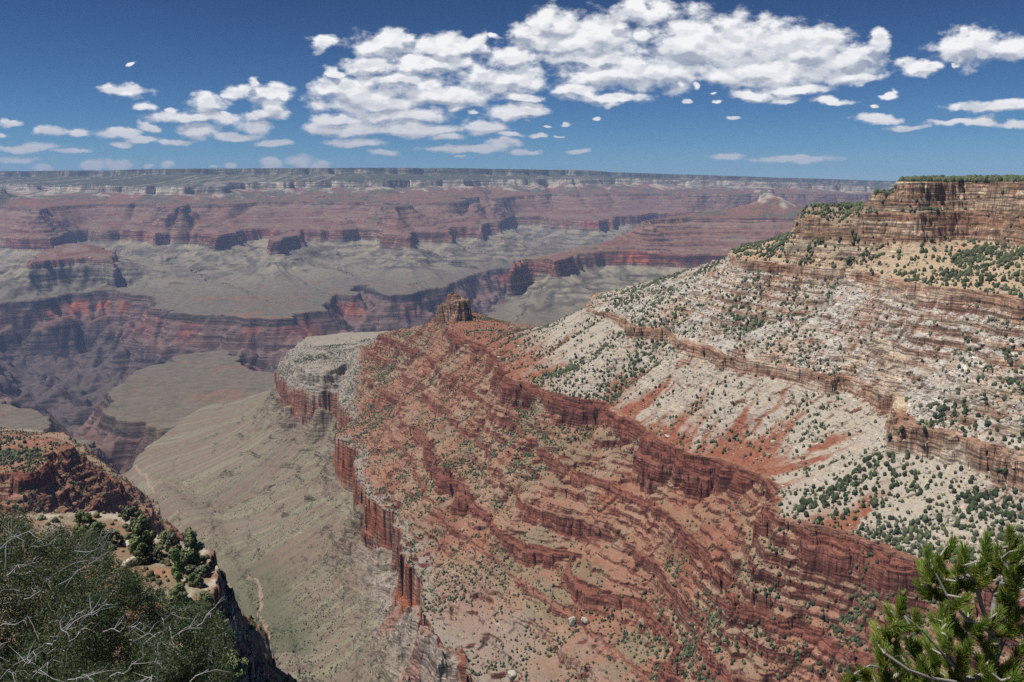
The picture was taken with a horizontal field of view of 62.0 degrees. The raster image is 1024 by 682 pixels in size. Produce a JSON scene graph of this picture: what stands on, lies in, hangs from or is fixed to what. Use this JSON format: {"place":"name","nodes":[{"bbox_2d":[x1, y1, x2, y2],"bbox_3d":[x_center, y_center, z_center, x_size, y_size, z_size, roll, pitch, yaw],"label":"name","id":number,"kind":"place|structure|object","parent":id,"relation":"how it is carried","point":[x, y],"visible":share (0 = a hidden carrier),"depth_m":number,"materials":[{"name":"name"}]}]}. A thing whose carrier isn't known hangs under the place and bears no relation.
{"place":"outdoors","nodes":[
{"label":"outdoors","id":0,"kind":"place"},
{"bbox_2d":[0,432,185,541],"bbox_3d":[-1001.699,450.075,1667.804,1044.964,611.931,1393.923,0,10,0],"label":"spur","id":1,"kind":"structure","parent":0,"point":[39,477],"depth_m":1443.82,"materials":[{"name":"brown stone"}]},
{"bbox_2d":[0,511,296,681],"bbox_3d":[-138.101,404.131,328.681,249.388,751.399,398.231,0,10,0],"label":"outcrop","id":2,"kind":"object","parent":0,"point":[254,642],"visible":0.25,"depth_m":188.53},
{"bbox_2d":[72,509,96,534],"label":"pinyon tree","id":3,"kind":"object","parent":2,"relation":"on","point":[82,517],"visible":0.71,"depth_m":199.56,"materials":[{"name":"green plant"}]},
{"bbox_2d":[81,521,111,547],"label":"shrub","id":4,"kind":"object","parent":2,"relation":"on","point":[99,525],"visible":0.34,"depth_m":194.84,"materials":[{"name":"green plant"}]},
{"bbox_2d":[103,529,123,543],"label":"shrub","id":5,"kind":"object","parent":2,"relation":"on","point":[117,536],"visible":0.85,"depth_m":195.04,"materials":[{"name":"green plant"}]},
{"bbox_2d":[122,540,128,546],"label":"boulder","id":6,"kind":"object","parent":2,"relation":"on","point":[125,543],"visible":0.63,"depth_m":196.09,"materials":[{"name":"stone"}]},
{"bbox_2d":[121,556,136,567],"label":"boulder","id":7,"kind":"object","parent":2,"relation":"on","point":[133,558],"visible":0.66,"depth_m":184.85,"materials":[{"name":"stone"}]},
{"bbox_2d":[122,505,142,532],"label":"pinyon tree","id":8,"kind":"object","parent":2,"relation":"on","point":[131,511],"visible":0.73,"depth_m":201.69,"materials":[{"name":"green plant"}]},
{"bbox_2d":[127,514,157,553],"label":"pinyon tree","id":9,"kind":"object","parent":2,"relation":"on","point":[142,528],"visible":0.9,"depth_m":188.15,"materials":[{"name":"green plant"}]},
{"bbox_2d":[132,542,152,565],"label":"pinyon tree","id":10,"kind":"object","parent":2,"relation":"on","point":[141,549],"visible":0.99,"depth_m":185.62,"materials":[{"name":"green plant"}]},
{"bbox_2d":[37,511,261,681],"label":"scrub","id":11,"kind":"object","parent":2,"relation":"on","point":[160,546],"visible":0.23,"depth_m":188.30,"materials":[{"name":"green plant"}]},
{"bbox_2d":[152,548,163,561],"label":"shrub","id":12,"kind":"object","parent":2,"relation":"on","point":[157,551],"visible":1,"depth_m":186.72,"materials":[{"name":"green plant"}]},
{"bbox_2d":[156,531,167,543],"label":"shrub","id":13,"kind":"object","parent":2,"relation":"on","point":[163,534],"visible":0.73,"depth_m":197.87,"materials":[{"name":"green plant"}]},
{"bbox_2d":[164,529,182,566],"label":"pinyon tree","id":14,"kind":"object","parent":2,"relation":"on","point":[172,540],"visible":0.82,"depth_m":183.91,"materials":[{"name":"green plant"}]},
{"bbox_2d":[170,547,185,580],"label":"juniper tree","id":15,"kind":"object","parent":2,"relation":"on","point":[178,571],"visible":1,"depth_m":178.53,"materials":[{"name":"green plant"}]},
{"bbox_2d":[167,583,189,603],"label":"pinyon tree","id":16,"kind":"object","parent":2,"relation":"on","point":[180,593],"visible":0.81,"depth_m":168.48,"materials":[{"name":"green plant"}]},
{"bbox_2d":[176,577,186,582],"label":"boulder","id":17,"kind":"object","parent":2,"relation":"on","point":[184,580],"visible":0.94,"depth_m":178.20,"materials":[{"name":"stone"}]},
{"bbox_2d":[185,564,197,574],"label":"shrub","id":18,"kind":"object","parent":2,"relation":"on","point":[189,567],"visible":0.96,"depth_m":181.48,"materials":[{"name":"green plant"}]},
{"bbox_2d":[179,529,204,564],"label":"pinyon tree","id":19,"kind":"object","parent":2,"relation":"on","point":[192,554],"visible":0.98,"depth_m":183.24,"materials":[{"name":"green plant"}]},
{"bbox_2d":[187,572,198,586],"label":"shrub","id":20,"kind":"object","parent":2,"relation":"on","point":[192,575],"visible":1,"depth_m":176.27,"materials":[{"name":"green plant"}]},
{"bbox_2d":[194,574,204,587],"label":"shrub","id":21,"kind":"object","parent":2,"relation":"on","point":[199,579],"visible":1,"depth_m":176.17,"materials":[{"name":"green plant"}]},
{"bbox_2d":[195,564,208,575],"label":"shrub","id":22,"kind":"object","parent":2,"relation":"on","point":[204,567],"visible":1,"depth_m":181.55,"materials":[{"name":"green plant"}]},
{"bbox_2d":[198,590,214,608],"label":"pinyon tree","id":23,"kind":"object","parent":2,"relation":"on","point":[206,596],"visible":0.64,"depth_m":170.86,"materials":[{"name":"green plant"}]},
{"bbox_2d":[226,650,248,681],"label":"pinyon tree","id":24,"kind":"object","parent":2,"relation":"on","point":[241,664],"visible":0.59,"depth_m":167.14,"materials":[{"name":"green plant"}]},
{"bbox_2d":[72,389,444,681],"bbox_3d":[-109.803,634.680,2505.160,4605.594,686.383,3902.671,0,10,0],"label":"canyon floor","id":25,"kind":"structure","parent":0,"point":[222,439],"depth_m":2438.03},
{"bbox_2d":[0,168,896,471],"bbox_3d":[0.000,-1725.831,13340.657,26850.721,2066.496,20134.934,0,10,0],"label":"canyon terrain","id":26,"kind":"structure","parent":0,"point":[132,302],"depth_m":9579.23,"materials":[{"name":"brown stone"}]},
{"bbox_2d":[0,181,1023,681],"bbox_3d":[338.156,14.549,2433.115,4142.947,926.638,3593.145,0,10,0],"label":"ridge","id":27,"kind":"structure","parent":0,"point":[828,557],"depth_m":1465.21,"materials":[{"name":"brown stone"}]},
{"bbox_2d":[435,294,505,347],"bbox_3d":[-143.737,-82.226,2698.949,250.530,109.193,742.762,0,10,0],"label":"butte","id":28,"kind":"object","parent":27,"relation":"on","point":[448,311],"visible":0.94,"depth_m":2740.22,"materials":[{"name":"brown stone"}]},
{"bbox_2d":[0,174,1023,681],"bbox_3d":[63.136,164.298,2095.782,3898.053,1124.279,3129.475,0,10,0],"label":"scrub","id":29,"kind":"object","parent":27,"relation":"on","point":[36,454],"visible":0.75,"depth_m":1537.87,"materials":[{"name":"green plant"}]},
{"bbox_2d":[0,238,1023,681],"bbox_3d":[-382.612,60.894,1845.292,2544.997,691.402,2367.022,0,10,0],"label":"rubble","id":30,"kind":"object","parent":27,"relation":"on","point":[1006,420],"visible":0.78,"depth_m":1434.77,"materials":[{"name":"stone"}]},
{"bbox_2d":[508,670,516,681],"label":"boulder","id":31,"kind":"object","parent":27,"relation":"on","point":[512,674],"visible":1,"depth_m":1274.34,"materials":[{"name":"stone"}]},
{"bbox_2d":[568,616,576,626],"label":"boulder","id":32,"kind":"object","parent":27,"relation":"on","point":[572,620],"visible":1,"depth_m":1332.30,"materials":[{"name":"stone"}]},
{"bbox_2d":[581,617,589,624],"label":"boulder","id":33,"kind":"object","parent":27,"relation":"on","point":[585,620],"visible":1,"depth_m":1319.70,"materials":[{"name":"stone"}]},
{"bbox_2d":[968,503,974,509],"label":"juniper bush","id":34,"kind":"object","parent":27,"relation":"on","point":[971,505],"visible":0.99,"depth_m":1017.69,"materials":[{"name":"green plant"}]},
{"bbox_2d":[978,511,982,518],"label":"juniper bush","id":35,"kind":"object","parent":27,"relation":"on","point":[980,513],"visible":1,"depth_m":1001.35,"materials":[{"name":"green plant"}]},
{"bbox_2d":[1001,501,1007,508],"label":"juniper bush","id":36,"kind":"object","parent":27,"relation":"on","point":[1004,503],"visible":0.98,"depth_m":1004.62,"materials":[{"name":"green plant"}]},
{"bbox_2d":[1002,467,1007,474],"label":"juniper bush","id":37,"kind":"object","parent":27,"relation":"on","point":[1005,470],"visible":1,"depth_m":1032.50,"materials":[{"name":"green plant"}]},
{"bbox_2d":[1009,510,1015,516],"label":"juniper bush","id":38,"kind":"object","parent":27,"relation":"on","point":[1012,513],"visible":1,"depth_m":984.31,"materials":[{"name":"green plant"}]},
{"bbox_2d":[1016,503,1021,509],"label":"juniper bush","id":39,"kind":"object","parent":27,"relation":"on","point":[1018,506],"visible":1,"depth_m":986.73,"materials":[{"name":"green plant"}]},
{"bbox_2d":[0,0,1023,180],"label":"sky","id":40,"kind":"structure","parent":0,"point":[875,90],"materials":[{"name":"blue"}]},
{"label":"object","id":41,"kind":"structure","parent":0,"visible":0},
{"bbox_2d":[0,496,245,681],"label":"mountain mahogany","id":42,"kind":"object","parent":41,"relation":"on","point":[77,659],"visible":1,"depth_m":6.54,"materials":[{"name":"green plant"}]},
{"bbox_2d":[837,521,1023,681],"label":"pinyon pine","id":43,"kind":"object","parent":41,"relation":"on","point":[946,625],"visible":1,"depth_m":3.97,"materials":[{"name":"green plant"}]}
]}

